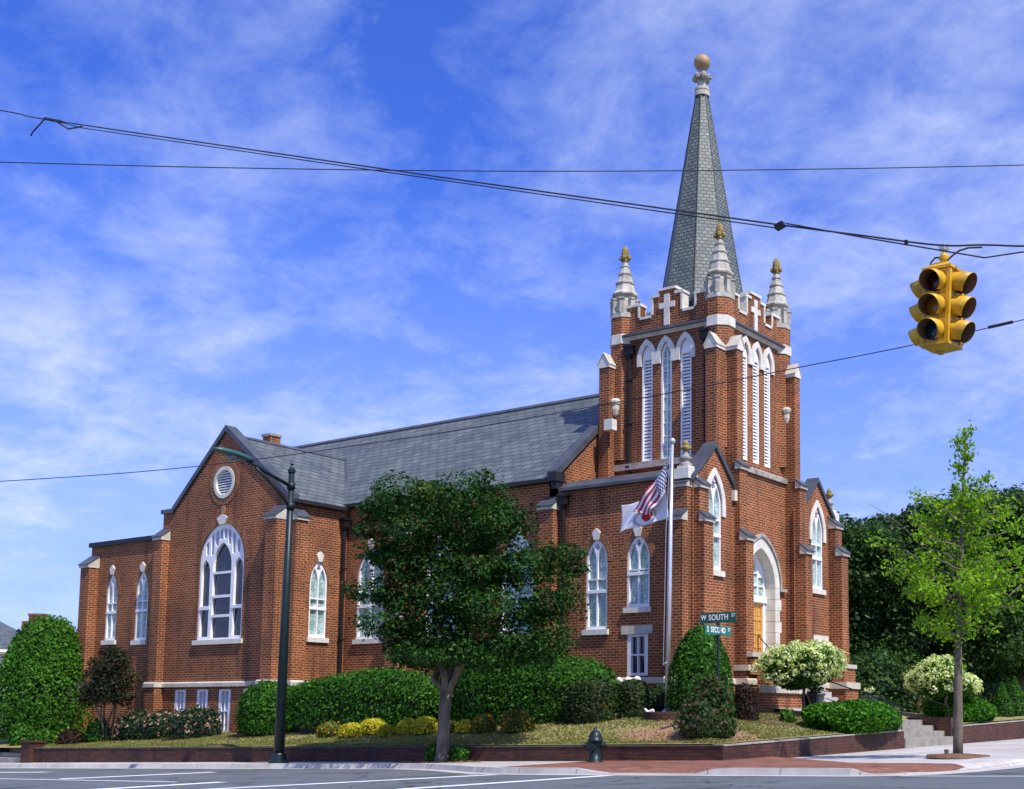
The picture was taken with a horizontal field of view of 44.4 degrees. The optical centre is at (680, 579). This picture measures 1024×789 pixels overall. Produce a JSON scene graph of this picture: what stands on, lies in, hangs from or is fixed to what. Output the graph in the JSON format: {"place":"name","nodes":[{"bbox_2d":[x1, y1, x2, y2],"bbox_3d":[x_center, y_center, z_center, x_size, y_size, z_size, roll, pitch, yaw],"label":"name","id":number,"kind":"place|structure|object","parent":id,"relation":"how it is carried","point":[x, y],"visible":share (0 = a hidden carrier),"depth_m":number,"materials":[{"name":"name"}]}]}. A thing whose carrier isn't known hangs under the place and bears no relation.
{"place":"outdoors","nodes":[
{"label":"outdoors","id":0,"kind":"place"},
{"bbox_2d":[393,760,480,762],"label":"leaf litter","id":1,"kind":"object","parent":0,"point":[433,761],"visible":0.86,"depth_m":32.11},
{"bbox_2d":[0,767,1023,788],"bbox_3d":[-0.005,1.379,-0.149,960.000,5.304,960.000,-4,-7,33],"label":"street","id":2,"kind":"structure","parent":0,"point":[1013,778],"depth_m":23.70,"materials":[{"name":"grey asphalt"}]},
{"bbox_2d":[31,779,168,781],"bbox_3d":[-15.010,4.806,29.600,10.408,0.266,0.156,-4,-8,36],"label":"road marking","id":3,"kind":"object","parent":2,"relation":"on","point":[100,780],"visible":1,"depth_m":28.39,"materials":[{"name":"paint"}]},
{"bbox_2d":[62,772,211,778],"bbox_3d":[-13.669,4.957,31.203,3.705,0.076,0.540,5,-8,-39],"label":"road marking","id":4,"kind":"object","parent":2,"relation":"on","point":[136,775],"visible":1,"depth_m":31.14,"materials":[{"name":"paint"}]},
{"bbox_2d":[101,782,222,788],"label":"road marking","id":5,"kind":"object","parent":2,"relation":"on","point":[161,785],"visible":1,"depth_m":24.88,"materials":[{"name":"paint"}]},
{"bbox_2d":[213,774,493,788],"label":"road marking","id":6,"kind":"object","parent":2,"relation":"on","point":[351,781],"visible":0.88,"depth_m":24.38,"materials":[{"name":"paint"}]},
{"bbox_2d":[401,775,614,788],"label":"road marking","id":7,"kind":"object","parent":2,"relation":"on","point":[506,782],"visible":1,"depth_m":22.72,"materials":[{"name":"paint"}]},
{"bbox_2d":[61,765,1023,776],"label":"gutter","id":8,"kind":"object","parent":2,"relation":"on","point":[969,771],"visible":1,"depth_m":25.03,"materials":[{"name":"concrete"}]},
{"bbox_2d":[0,761,1023,774],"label":"kerb","id":9,"kind":"structure","parent":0,"point":[716,771],"depth_m":27.94,"materials":[{"name":"concrete"}]},
{"bbox_2d":[0,739,1023,773],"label":"sidewalk","id":10,"kind":"structure","parent":0,"point":[1002,752],"depth_m":30.97,"materials":[{"name":"concrete"}]},
{"bbox_2d":[0,747,53,762],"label":"entrance steps","id":11,"kind":"structure","parent":10,"relation":"on","point":[13,755],"depth_m":45.08,"materials":[{"name":"concrete"}]},
{"bbox_2d":[19,740,47,762],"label":"wall pier","id":12,"kind":"structure","parent":10,"relation":"on","point":[27,751],"depth_m":43.82,"materials":[{"name":"brick"}]},
{"bbox_2d":[213,447,295,762],"bbox_3d":[-12.164,0.786,34.875,0.590,8.804,2.942,-4,-7,33],"label":"street lamp","id":13,"kind":"object","parent":10,"relation":"on","point":[278,755],"visible":0.97,"depth_m":35.62,"materials":[{"name":"black metal"}]},
{"bbox_2d":[34,745,723,762],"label":"retaining wall","id":14,"kind":"structure","parent":10,"relation":"on","point":[408,753],"depth_m":34.69,"materials":[{"name":"brick"}]},
{"bbox_2d":[424,742,435,762],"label":"sucker tuft","id":15,"kind":"object","parent":10,"relation":"on","point":[430,753],"visible":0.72,"depth_m":32.44,"materials":[{"name":"green plant"}]},
{"bbox_2d":[448,743,469,761],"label":"sucker tuft","id":16,"kind":"object","parent":10,"relation":"on","point":[458,753],"visible":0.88,"depth_m":31.99,"materials":[{"name":"green plant"}]},
{"bbox_2d":[340,466,594,762],"bbox_3d":[-5.625,0.893,32.629,6.589,8.059,4.359,-1,-6,7],"label":"street tree","id":17,"kind":"object","parent":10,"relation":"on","point":[456,652],"visible":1,"depth_m":32.06,"materials":[{"name":"green plant"}]},
{"bbox_2d":[715,730,903,759],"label":"retaining wall","id":18,"kind":"structure","parent":10,"relation":"on","point":[826,745],"depth_m":32.09,"materials":[{"name":"brick"}]},
{"bbox_2d":[900,720,952,747],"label":"entrance steps","id":19,"kind":"structure","parent":10,"relation":"on","point":[917,733],"depth_m":39.05,"materials":[{"name":"concrete"}]},
{"bbox_2d":[815,682,901,729],"bbox_3d":[5.449,4.053,37.939,2.918,1.962,0.037,-4,-7,33],"label":"handrail","id":20,"kind":"object","parent":19,"relation":"on","point":[863,693],"visible":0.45,"depth_m":37.88,"materials":[{"name":"black metal"}]},
{"bbox_2d":[868,682,949,735],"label":"handrail","id":21,"kind":"object","parent":19,"relation":"on","point":[918,704],"visible":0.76,"depth_m":40.99,"materials":[{"name":"black metal"}]},
{"bbox_2d":[864,419,1023,752],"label":"ginkgo tree","id":22,"kind":"object","parent":10,"relation":"on","point":[965,583],"visible":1,"depth_m":28.27,"materials":[{"name":"green plant"}]},
{"bbox_2d":[926,753,989,758],"bbox_3d":[6.283,3.983,27.925,1.465,0.096,1.488,-4,-7,33],"label":"mulch ring","id":23,"kind":"object","parent":10,"relation":"on","point":[960,756],"visible":0.94,"depth_m":27.40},
{"bbox_2d":[952,719,1023,743],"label":"retaining wall","id":24,"kind":"structure","parent":10,"relation":"on","point":[993,731],"depth_m":43.40,"materials":[{"name":"brick"}]},
{"bbox_2d":[0,110,1023,257],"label":"span wire","id":25,"kind":"object","parent":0,"point":[779,225],"visible":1,"depth_m":14.22,"materials":[{"name":"black metal"}]},
{"bbox_2d":[908,243,981,354],"bbox_3d":[2.574,-2.727,12.030,0.646,1.094,0.595,1,-6,-6],"label":"traffic signal","id":26,"kind":"object","parent":25,"relation":"hanging from","point":[942,309],"visible":1,"depth_m":11.89,"materials":[{"name":"yellow metal"}]},
{"bbox_2d":[0,711,1023,747],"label":"lawn","id":27,"kind":"structure","parent":0,"point":[628,730],"depth_m":33.10,"materials":[{"name":"green plant"}]},
{"bbox_2d":[7,722,33,745],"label":"shrub","id":28,"kind":"object","parent":27,"relation":"on","point":[20,732],"visible":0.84,"depth_m":46.49,"materials":[{"name":"green plant"}]},
{"bbox_2d":[0,613,49,751],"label":"neighbour house","id":29,"kind":"structure","parent":27,"relation":"on","point":[7,633],"depth_m":86.77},
{"bbox_2d":[27,728,57,747],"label":"shrub","id":30,"kind":"object","parent":27,"relation":"on","point":[49,736],"visible":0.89,"depth_m":45.70,"materials":[{"name":"green plant"}]},
{"bbox_2d":[0,614,93,747],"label":"rounded shrub","id":31,"kind":"object","parent":27,"relation":"on","point":[39,673],"visible":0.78,"depth_m":48.14,"materials":[{"name":"green plant"}]},
{"bbox_2d":[48,733,263,744],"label":"mulch bed","id":32,"kind":"object","parent":27,"relation":"on","point":[195,738],"visible":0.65,"depth_m":42.63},
{"bbox_2d":[55,728,84,747],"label":"shrub","id":33,"kind":"object","parent":32,"relation":"on","point":[70,736],"visible":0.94,"depth_m":44.79,"materials":[{"name":"red plant"}]},
{"bbox_2d":[82,718,112,741],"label":"shrub","id":34,"kind":"object","parent":32,"relation":"on","point":[92,732],"visible":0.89,"depth_m":44.97,"materials":[{"name":"green plant"}]},
{"bbox_2d":[69,645,142,740],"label":"crape myrtle","id":35,"kind":"object","parent":32,"relation":"on","point":[105,675],"visible":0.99,"depth_m":44.98,"materials":[{"name":"green plant"}]},
{"bbox_2d":[109,706,149,739],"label":"flowering bush","id":36,"kind":"object","parent":32,"relation":"on","point":[121,730],"visible":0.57,"depth_m":44.65,"materials":[{"name":"green plant"}]},
{"bbox_2d":[130,709,176,739],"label":"flowering bush","id":37,"kind":"object","parent":32,"relation":"on","point":[151,724],"visible":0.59,"depth_m":43.90,"materials":[{"name":"green plant"}]},
{"bbox_2d":[159,703,225,738],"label":"flowering bush","id":38,"kind":"object","parent":32,"relation":"on","point":[194,722],"visible":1,"depth_m":42.79,"materials":[{"name":"green plant"}]},
{"bbox_2d":[234,679,299,746],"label":"hedge","id":39,"kind":"object","parent":27,"relation":"on","point":[257,703],"visible":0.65,"depth_m":40.83,"materials":[{"name":"green plant"}]},
{"bbox_2d":[316,720,341,737],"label":"bedding shrub","id":40,"kind":"object","parent":27,"relation":"on","point":[327,729],"visible":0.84,"depth_m":38.28,"materials":[{"name":"green plant"}]},
{"bbox_2d":[338,722,364,738],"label":"bedding shrub","id":41,"kind":"object","parent":27,"relation":"on","point":[348,730],"visible":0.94,"depth_m":37.48,"materials":[{"name":"yellow plant"}]},
{"bbox_2d":[285,666,454,745],"bbox_3d":[-10.077,4.192,40.084,7.808,2.659,3.007,-4,-7,33],"label":"hedge","id":42,"kind":"object","parent":27,"relation":"on","point":[393,696],"visible":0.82,"depth_m":38.68,"materials":[{"name":"green plant"}]},
{"bbox_2d":[360,718,386,735],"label":"bedding shrub","id":43,"kind":"object","parent":27,"relation":"on","point":[370,726],"visible":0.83,"depth_m":37.55,"materials":[{"name":"yellow plant"}]},
{"bbox_2d":[379,724,394,736],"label":"bedding shrub","id":44,"kind":"object","parent":27,"relation":"on","point":[386,730],"visible":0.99,"depth_m":36.88,"materials":[{"name":"yellow plant"}]},
{"bbox_2d":[394,718,414,734],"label":"bedding shrub","id":45,"kind":"object","parent":27,"relation":"on","point":[402,727],"visible":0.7,"depth_m":36.71,"materials":[{"name":"yellow plant"}]},
{"bbox_2d":[411,715,437,735],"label":"bedding shrub","id":46,"kind":"object","parent":27,"relation":"on","point":[425,725],"visible":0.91,"depth_m":36.13,"materials":[{"name":"yellow plant"}]},
{"bbox_2d":[453,719,471,733],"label":"bedding shrub","id":47,"kind":"object","parent":27,"relation":"on","point":[462,726],"visible":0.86,"depth_m":35.37,"materials":[{"name":"yellow plant"}]},
{"bbox_2d":[76,54,860,747],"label":"church","id":48,"kind":"structure","parent":27,"relation":"on","point":[184,606],"depth_m":42.84,"materials":[{"name":"red brick"}]},
{"bbox_2d":[101,565,120,644],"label":"window","id":49,"kind":"structure","parent":48,"relation":"in","point":[114,589],"depth_m":48.99,"materials":[{"name":"white paint"}]},
{"bbox_2d":[130,562,151,644],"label":"window","id":50,"kind":"structure","parent":48,"relation":"in","point":[144,585],"depth_m":47.88,"materials":[{"name":"white paint"}]},
{"bbox_2d":[174,690,185,711],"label":"window","id":51,"kind":"structure","parent":48,"relation":"in","point":[180,695],"depth_m":45.88,"materials":[{"name":"white glass"}]},
{"bbox_2d":[196,690,207,708],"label":"window","id":52,"kind":"structure","parent":48,"relation":"in","point":[202,695],"depth_m":45.15,"materials":[{"name":"white glass"}]},
{"bbox_2d":[192,514,248,644],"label":"window","id":53,"kind":"structure","parent":48,"relation":"in","point":[225,550],"depth_m":45.25,"materials":[{"name":"white paint"}]},
{"bbox_2d":[218,689,230,732],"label":"window","id":54,"kind":"structure","parent":48,"relation":"in","point":[224,694],"depth_m":44.40,"materials":[{"name":"white paint"}]},
{"bbox_2d":[306,551,331,642],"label":"window","id":55,"kind":"structure","parent":48,"relation":"in","point":[316,575],"depth_m":44.31,"materials":[{"name":"white glass"}]},
{"bbox_2d":[352,539,387,643],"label":"window","id":56,"kind":"structure","parent":48,"relation":"in","point":[360,636],"depth_m":44.76,"materials":[{"name":"white glass"}]},
{"bbox_2d":[424,536,457,640],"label":"window","id":57,"kind":"structure","parent":48,"relation":"in","point":[437,536],"depth_m":42.80,"materials":[{"name":"white paint"}]},
{"bbox_2d":[499,529,537,636],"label":"window","id":58,"kind":"structure","parent":48,"relation":"in","point":[530,538],"depth_m":40.80,"materials":[{"name":"white glass"}]},
{"bbox_2d":[581,528,612,634],"bbox_3d":[-2.631,0.068,38.978,1.272,3.384,0.240,-4,-7,33],"label":"window","id":59,"kind":"structure","parent":48,"relation":"in","point":[600,552],"depth_m":39.02,"materials":[{"name":"white glass"}]},
{"bbox_2d":[621,625,652,675],"bbox_3d":[-1.303,2.187,37.893,1.176,1.532,0.192,-4,-7,33],"label":"window","id":60,"kind":"structure","parent":48,"relation":"in","point":[637,643],"depth_m":37.90,"materials":[{"name":"white paint"}]},
{"bbox_2d":[621,527,654,612],"bbox_3d":[-1.288,-0.338,38.133,1.296,2.748,0.240,-4,-7,33],"label":"window","id":61,"kind":"structure","parent":48,"relation":"in","point":[642,548],"depth_m":38.16,"materials":[{"name":"white glass"}]},
{"bbox_2d":[637,339,655,461],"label":"louvre window","id":62,"kind":"structure","parent":48,"relation":"in","point":[649,356],"depth_m":41.71,"materials":[{"name":"white paint"}]},
{"bbox_2d":[656,335,675,458],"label":"window","id":63,"kind":"structure","parent":48,"relation":"in","point":[668,352],"depth_m":41.27,"materials":[{"name":"white glass"}]},
{"bbox_2d":[675,332,695,456],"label":"louvre window","id":64,"kind":"structure","parent":48,"relation":"in","point":[688,348],"depth_m":40.87,"materials":[{"name":"white paint"}]},
{"bbox_2d":[707,468,725,576],"bbox_3d":[1.008,-1.790,38.188,0.240,3.381,1.248,-4,-7,33],"label":"window","id":65,"kind":"structure","parent":48,"relation":"in","point":[714,497],"depth_m":38.41,"materials":[{"name":"white glass"}]},
{"bbox_2d":[742,335,751,459],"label":"louvre window","id":66,"kind":"structure","parent":48,"relation":"in","point":[745,339],"depth_m":41.34,"materials":[{"name":"white paint"}]},
{"bbox_2d":[751,341,763,463],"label":"louvre window","id":67,"kind":"structure","parent":48,"relation":"in","point":[759,364],"depth_m":41.93,"materials":[{"name":"white paint"}]},
{"bbox_2d":[763,347,774,467],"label":"louvre window","id":68,"kind":"structure","parent":48,"relation":"in","point":[767,352],"depth_m":42.57,"materials":[{"name":"white paint"}]},
{"bbox_2d":[809,500,825,594],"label":"window","id":69,"kind":"structure","parent":48,"relation":"in","point":[815,531],"depth_m":44.05,"materials":[{"name":"white glass"}]},
{"bbox_2d":[813,635,828,643],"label":"window","id":70,"kind":"structure","parent":48,"relation":"in","point":[816,637],"depth_m":43.69,"materials":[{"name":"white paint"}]},
{"bbox_2d":[470,713,496,733],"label":"bedding shrub","id":71,"kind":"object","parent":27,"relation":"on","point":[483,723],"visible":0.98,"depth_m":34.94,"materials":[{"name":"green plant"}]},
{"bbox_2d":[498,709,535,733],"bbox_3d":[-4.546,4.005,34.488,1.092,0.756,1.131,-4,-7,33],"label":"bedding shrub","id":72,"kind":"object","parent":27,"relation":"on","point":[514,721],"visible":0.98,"depth_m":34.16,"materials":[{"name":"green plant"}]},
{"bbox_2d":[429,651,620,724],"bbox_3d":[-4.766,3.512,37.261,7.619,2.908,2.522,-4,-7,33],"label":"hedge","id":73,"kind":"object","parent":27,"relation":"on","point":[534,692],"visible":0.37,"depth_m":36.07,"materials":[{"name":"green plant"}]},
{"bbox_2d":[563,678,620,723],"bbox_3d":[-2.474,3.552,34.861,1.582,1.579,1.607,-4,-7,33],"label":"clipped shrub","id":74,"kind":"object","parent":27,"relation":"on","point":[594,701],"visible":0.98,"depth_m":34.34,"materials":[{"name":"green plant"}]},
{"bbox_2d":[614,678,654,718],"bbox_3d":[-1.340,3.548,35.128,1.284,1.477,1.242,-4,-7,33],"label":"clipped shrub","id":75,"kind":"object","parent":27,"relation":"on","point":[634,696],"visible":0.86,"depth_m":34.70,"materials":[{"name":"green plant"}]},
{"bbox_2d":[650,683,672,711],"bbox_3d":[-0.589,3.574,35.400,0.860,1.197,0.837,-4,-7,33],"label":"clipped shrub","id":76,"kind":"object","parent":27,"relation":"on","point":[658,690],"visible":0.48,"depth_m":35.11,"materials":[{"name":"green plant"}]},
{"bbox_2d":[644,712,681,721],"bbox_3d":[-0.210,3.880,33.685,1.572,0.528,1.584,-4,-7,33],"label":"brick bed","id":77,"kind":"object","parent":27,"relation":"on","point":[659,716],"visible":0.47,"depth_m":32.99,"materials":[{"name":"red brick"}]},
{"bbox_2d":[661,438,675,711],"bbox_3d":[-0.347,-0.038,34.498,0.348,7.982,0.312,-4,-7,33],"label":"flagpole","id":78,"kind":"object","parent":77,"relation":"on","point":[672,441],"visible":0.89,"depth_m":34.45,"materials":[{"name":"silver aluminium"}]},
{"bbox_2d":[619,491,667,533],"bbox_3d":[-1.059,-1.940,35.399,1.755,1.136,0.193,-4,-7,33],"label":"white flag","id":79,"kind":"object","parent":78,"relation":"attached to","point":[632,519],"visible":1,"depth_m":35.42,"materials":[{"name":"fabric"}]},
{"bbox_2d":[633,463,666,514],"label":"stars and stripes flag","id":80,"kind":"object","parent":78,"relation":"attached to","point":[653,494],"visible":1,"depth_m":35.07,"materials":[{"name":"fabric"}]},
{"bbox_2d":[664,624,735,711],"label":"boxwood dome","id":81,"kind":"structure","parent":27,"relation":"on","point":[695,654],"depth_m":33.66,"materials":[{"name":"green plant"}]},
{"bbox_2d":[672,670,740,744],"bbox_3d":[0.625,3.168,30.178,1.599,1.940,1.892,-4,-7,33],"label":"rose bush","id":82,"kind":"object","parent":27,"relation":"on","point":[708,710],"visible":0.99,"depth_m":29.85,"materials":[{"name":"green plant"}]},
{"bbox_2d":[700,611,736,680],"bbox_3d":[0.944,2.406,31.059,0.914,3.166,0.774,2,-6,-14],"label":"street name sign","id":83,"kind":"object","parent":27,"relation":"on","point":[717,629],"visible":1,"depth_m":31.15,"materials":[{"name":"green metal"}]},
{"bbox_2d":[746,711,801,725],"bbox_3d":[3.754,4.198,37.529,3.120,0.486,8.160,-4,-7,33],"label":"mulch bed","id":84,"kind":"object","parent":27,"relation":"on","point":[796,713],"visible":0.16,"depth_m":35.17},
{"bbox_2d":[734,682,759,720],"bbox_3d":[1.845,3.545,34.659,0.840,1.333,0.879,-4,-7,33],"label":"barberry","id":85,"kind":"object","parent":84,"relation":"on","point":[746,699],"visible":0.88,"depth_m":34.42,"materials":[{"name":"red plant"}]},
{"bbox_2d":[777,707,796,722],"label":"shrub","id":86,"kind":"object","parent":84,"relation":"on","point":[787,715],"visible":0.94,"depth_m":35.28,"materials":[{"name":"green plant"}]},
{"bbox_2d":[750,639,849,709],"bbox_3d":[3.772,3.020,37.748,2.764,2.430,2.767,-4,-7,33],"label":"hydrangea tree","id":87,"kind":"object","parent":84,"relation":"on","point":[798,665],"visible":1,"depth_m":37.12,"materials":[{"name":"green plant"}]},
{"bbox_2d":[806,686,825,703],"bbox_3d":[4.280,3.802,39.147,0.615,1.091,0.664,-4,-7,33],"label":"planter urn","id":88,"kind":"object","parent":84,"relation":"on","point":[820,695],"visible":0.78,"depth_m":39.00,"materials":[{"name":"grey stone"}]},
{"bbox_2d":[800,698,902,735],"bbox_3d":[5.175,4.094,35.823,2.511,1.325,4.394,-4,-7,33],"label":"shrub","id":89,"kind":"object","parent":27,"relation":"on","point":[859,716],"visible":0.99,"depth_m":34.48,"materials":[{"name":"green plant"}]},
{"bbox_2d":[849,646,927,713],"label":"understorey bush","id":90,"kind":"object","parent":27,"relation":"on","point":[873,669],"visible":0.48,"depth_m":47.68,"materials":[{"name":"green plant"}]},
{"bbox_2d":[837,511,947,664],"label":"shade tree","id":91,"kind":"object","parent":27,"relation":"on","point":[867,616],"visible":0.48,"depth_m":52.25,"materials":[{"name":"green plant"}]},
{"bbox_2d":[852,633,934,710],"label":"understorey bush","id":92,"kind":"object","parent":27,"relation":"on","point":[915,658],"visible":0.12,"depth_m":51.89,"materials":[{"name":"green plant"}]},
{"bbox_2d":[906,717,952,735],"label":"cheek wall","id":93,"kind":"structure","parent":27,"relation":"on","point":[939,725],"depth_m":40.69,"materials":[{"name":"brick"}]},
{"bbox_2d":[851,485,1023,678],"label":"shade tree","id":94,"kind":"object","parent":27,"relation":"on","point":[981,651],"visible":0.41,"depth_m":53.15,"materials":[{"name":"green plant"}]},
{"bbox_2d":[903,654,983,716],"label":"hydrangea tree","id":95,"kind":"object","parent":27,"relation":"on","point":[933,677],"visible":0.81,"depth_m":41.96,"materials":[{"name":"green plant"}]},
{"bbox_2d":[921,695,997,723],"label":"juniper","id":96,"kind":"object","parent":27,"relation":"on","point":[977,710],"visible":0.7,"depth_m":42.66,"materials":[{"name":"green plant"}]},
{"bbox_2d":[919,479,1023,692],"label":"shade tree","id":97,"kind":"object","parent":27,"relation":"on","point":[1019,672],"visible":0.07,"depth_m":55.86,"materials":[{"name":"green plant"}]},
{"bbox_2d":[935,663,1019,722],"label":"understorey bush","id":98,"kind":"object","parent":27,"relation":"on","point":[991,684],"visible":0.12,"depth_m":54.11,"materials":[{"name":"green plant"}]},
{"bbox_2d":[992,681,1014,721],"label":"conical evergreen","id":99,"kind":"object","parent":27,"relation":"on","point":[1002,703],"visible":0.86,"depth_m":50.03,"materials":[{"name":"green plant"}]},
{"bbox_2d":[1007,676,1023,719],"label":"conical evergreen","id":100,"kind":"object","parent":27,"relation":"on","point":[1015,693],"visible":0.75,"depth_m":52.26,"materials":[{"name":"green plant"}]},
{"bbox_2d":[0,162,1023,171],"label":"utility line","id":101,"kind":"object","parent":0,"point":[515,171],"visible":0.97,"depth_m":21.59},
{"bbox_2d":[0,319,1023,481],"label":"utility line","id":102,"kind":"object","parent":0,"point":[1000,324],"visible":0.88,"depth_m":19.83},
{"bbox_2d":[0,0,1023,631],"label":"sky","id":103,"kind":"structure","parent":0,"point":[146,313],"materials":[{"name":"blue"}]},
{"bbox_2d":[506,757,964,772],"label":"brick paving","id":104,"kind":"structure","parent":0,"point":[685,766],"depth_m":25.39,"materials":[{"name":"red brick"}]},
{"bbox_2d":[583,727,607,762],"bbox_3d":[-2.014,3.916,29.089,0.517,0.852,0.418,4,-7,-34],"label":"fire hydrant","id":105,"kind":"object","parent":104,"relation":"on","point":[594,744],"visible":0.98,"depth_m":28.97,"materials":[{"name":"grey metal"}]},
{"bbox_2d":[776,708,908,719],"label":"church path","id":106,"kind":"structure","parent":0,"point":[797,709],"depth_m":40.09,"materials":[{"name":"concrete"}]},
{"bbox_2d":[860,685,877,700],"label":"planter urn","id":107,"kind":"object","parent":106,"relation":"on","point":[871,691],"visible":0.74,"depth_m":40.83,"materials":[{"name":"grey stone"}]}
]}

